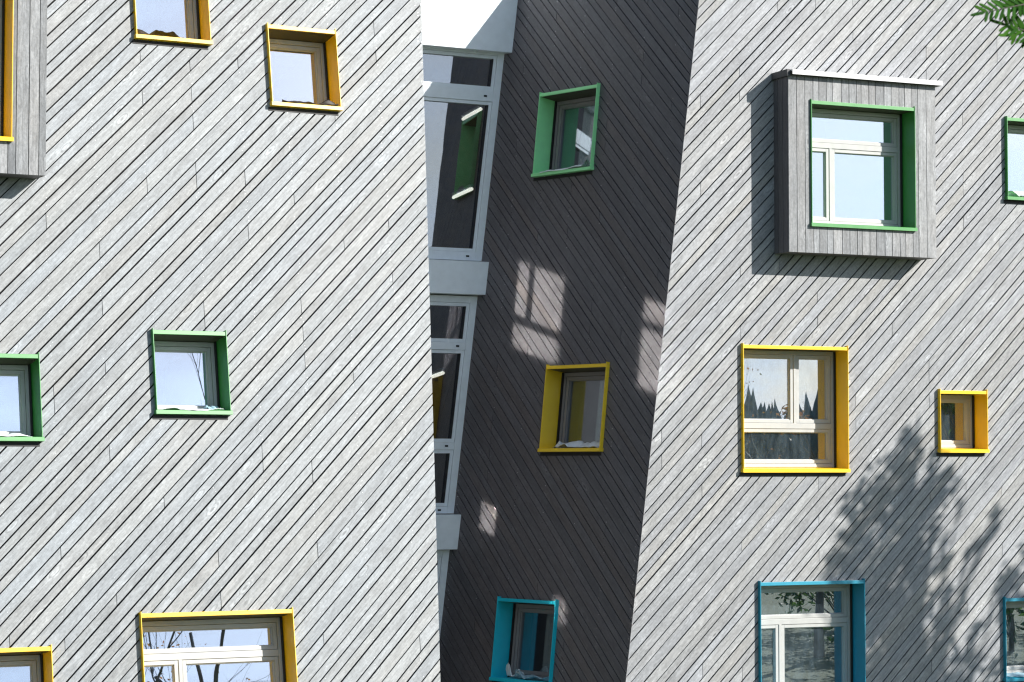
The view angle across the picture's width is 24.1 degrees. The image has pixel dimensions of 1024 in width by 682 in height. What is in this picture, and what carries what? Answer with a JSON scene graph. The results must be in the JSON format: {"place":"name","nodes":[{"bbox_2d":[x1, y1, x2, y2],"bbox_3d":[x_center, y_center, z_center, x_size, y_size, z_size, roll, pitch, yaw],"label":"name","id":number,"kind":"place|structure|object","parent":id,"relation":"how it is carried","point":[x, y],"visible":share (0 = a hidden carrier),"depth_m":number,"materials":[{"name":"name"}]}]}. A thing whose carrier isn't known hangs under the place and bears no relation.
{"place":"outdoors","nodes":[
{"label":"outdoors","id":0,"kind":"place"},
{"bbox_2d":[0,0,1023,681],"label":"apartment building","id":1,"kind":"structure","parent":0,"point":[740,298],"depth_m":30.32,"materials":[{"name":"grey wood"}]},
{"bbox_2d":[0,433,31,436],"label":"protective film","id":2,"kind":"object","parent":1,"relation":"on","point":[14,435],"visible":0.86,"depth_m":24.64,"materials":[{"name":"white plastic"}]},
{"bbox_2d":[0,352,44,446],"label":"window","id":3,"kind":"structure","parent":1,"relation":"in","point":[20,382],"depth_m":24.95,"materials":[{"name":"green glass"}]},
{"bbox_2d":[0,644,52,681],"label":"window","id":4,"kind":"structure","parent":1,"relation":"in","point":[21,664],"depth_m":24.35,"materials":[{"name":"yellow metal"}]},
{"bbox_2d":[137,29,179,37],"bbox_3d":[-3.857,-3.380,26.386,0.544,0.090,0.142,2,-14,-28],"label":"protective film","id":5,"kind":"object","parent":1,"relation":"on","point":[162,33],"visible":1,"depth_m":26.34,"materials":[{"name":"plastic"}]},
{"bbox_2d":[132,0,212,49],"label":"window","id":6,"kind":"structure","parent":1,"relation":"in","point":[189,19],"depth_m":26.76,"materials":[{"name":"yellow glass"}]},
{"bbox_2d":[150,328,232,419],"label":"window","id":7,"kind":"structure","parent":1,"relation":"in","point":[191,368],"depth_m":25.90,"materials":[{"name":"green glass"}]},
{"bbox_2d":[162,407,223,410],"bbox_3d":[-3.422,0.740,25.628,0.765,0.062,0.288,2,-14,-28],"label":"protective film","id":8,"kind":"object","parent":1,"relation":"on","point":[173,408],"visible":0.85,"depth_m":25.55,"materials":[{"name":"white plastic"}]},
{"bbox_2d":[203,405,218,409],"bbox_3d":[-3.233,0.718,25.773,0.230,0.074,0.184,2,-14,-28],"label":"protective film","id":9,"kind":"object","parent":1,"relation":"on","point":[211,407],"visible":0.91,"depth_m":25.77,"materials":[{"name":"white plastic"}]},
{"bbox_2d":[137,607,297,681],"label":"window","id":10,"kind":"structure","parent":1,"relation":"in","point":[244,645],"depth_m":25.39,"materials":[{"name":"yellow glass"}]},
{"bbox_2d":[264,22,342,115],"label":"window","id":11,"kind":"structure","parent":1,"relation":"in","point":[303,66],"depth_m":27.37,"materials":[{"name":"yellow glass"}]},
{"bbox_2d":[282,99,337,105],"bbox_3d":[-2.274,-2.702,27.008,0.684,0.080,0.049,2,-14,-28],"label":"protective film","id":12,"kind":"object","parent":1,"relation":"on","point":[328,102],"visible":1,"depth_m":27.05,"materials":[{"name":"plastic"}]},
{"bbox_2d":[431,368,444,377],"bbox_3d":[-1.076,0.463,34.406,0.056,0.095,1.628,0,-3,-8],"label":"ceiling light","id":13,"kind":"object","parent":1,"relation":"attached to","point":[437,372],"visible":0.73,"depth_m":34.08,"materials":[{"name":"white plastic"}]},
{"bbox_2d":[452,184,473,198],"bbox_3d":[-0.708,-2.139,34.338,0.056,0.095,1.113,1,-3,-15],"label":"ceiling light","id":14,"kind":"object","parent":1,"relation":"attached to","point":[462,191],"visible":1,"depth_m":34.26,"materials":[{"name":"white plastic"}]},
{"bbox_2d":[461,105,481,120],"bbox_3d":[-0.573,-3.268,34.295,0.056,0.095,1.026,1,-3,-16],"label":"ceiling light","id":15,"kind":"object","parent":1,"relation":"attached to","point":[471,112],"visible":0.9,"depth_m":34.24,"materials":[{"name":"white plastic"}]},
{"bbox_2d":[506,663,523,676],"bbox_3d":[0.024,4.262,31.113,0.158,0.175,0.291,12,-10,-42],"label":"protective film","id":16,"kind":"object","parent":1,"relation":"on","point":[508,671],"visible":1,"depth_m":31.12,"materials":[{"name":"white plastic"}]},
{"bbox_2d":[489,596,558,681],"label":"window","id":17,"kind":"structure","parent":1,"relation":"in","point":[525,631],"depth_m":31.34,"materials":[{"name":"teal metal"}]},
{"bbox_2d":[515,669,548,680],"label":"protective film","id":18,"kind":"object","parent":1,"relation":"on","point":[522,676],"visible":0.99,"depth_m":30.82,"materials":[{"name":"white plastic"}]},
{"bbox_2d":[540,165,584,172],"bbox_3d":[0.735,-2.259,31.846,0.294,0.053,0.797,12,-10,-42],"label":"protective film","id":19,"kind":"object","parent":1,"relation":"on","point":[576,166],"visible":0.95,"depth_m":31.69,"materials":[{"name":"plastic"}]},
{"bbox_2d":[531,83,599,180],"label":"window","id":20,"kind":"structure","parent":1,"relation":"in","point":[566,129],"depth_m":32.24,"materials":[{"name":"green metal"}]},
{"bbox_2d":[553,440,599,447],"bbox_3d":[0.850,1.326,30.912,0.283,0.120,0.918,12,-10,-42],"label":"protective film","id":21,"kind":"object","parent":1,"relation":"on","point":[581,444],"visible":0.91,"depth_m":30.87,"materials":[{"name":"white plastic"}]},
{"bbox_2d":[580,158,589,166],"bbox_3d":[0.965,-2.350,31.547,0.110,0.118,0.193,12,-10,-42],"label":"protective film","id":22,"kind":"object","parent":1,"relation":"on","point":[586,163],"visible":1,"depth_m":31.53,"materials":[{"name":"plastic"}]},
{"bbox_2d":[739,343,850,475],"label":"window","id":23,"kind":"structure","parent":1,"relation":"in","point":[797,419],"depth_m":31.28,"materials":[{"name":"yellow glass"}]},
{"bbox_2d":[756,578,865,681],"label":"window","id":24,"kind":"structure","parent":1,"relation":"in","point":[809,631],"depth_m":31.28,"materials":[{"name":"teal glass"}]},
{"bbox_2d":[936,389,989,455],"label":"window","id":25,"kind":"structure","parent":1,"relation":"in","point":[962,421],"depth_m":32.11,"materials":[{"name":"yellow metal"}]},
{"bbox_2d":[1001,597,1023,681],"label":"window","id":26,"kind":"structure","parent":1,"relation":"in","point":[1013,608],"depth_m":33.33,"materials":[{"name":"teal glass"}]},
{"bbox_2d":[1002,116,1023,203],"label":"window","id":27,"kind":"structure","parent":1,"relation":"in","point":[1013,136],"depth_m":32.72,"materials":[{"name":"green glass"}]},
{"bbox_2d":[1007,672,1023,676],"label":"protective film","id":28,"kind":"object","parent":1,"relation":"on","point":[1017,674],"visible":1,"depth_m":32.04,"materials":[{"name":"white plastic"}]},
{"bbox_2d":[1008,191,1023,196],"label":"protective film","id":29,"kind":"object","parent":1,"relation":"on","point":[1011,193],"visible":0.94,"depth_m":32.37,"materials":[{"name":"plastic"}]},
{"bbox_2d":[970,0,1023,47],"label":"tree","id":30,"kind":"object","parent":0,"point":[1017,28],"visible":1,"depth_m":4.02,"materials":[{"name":"green plant"}]}
]}

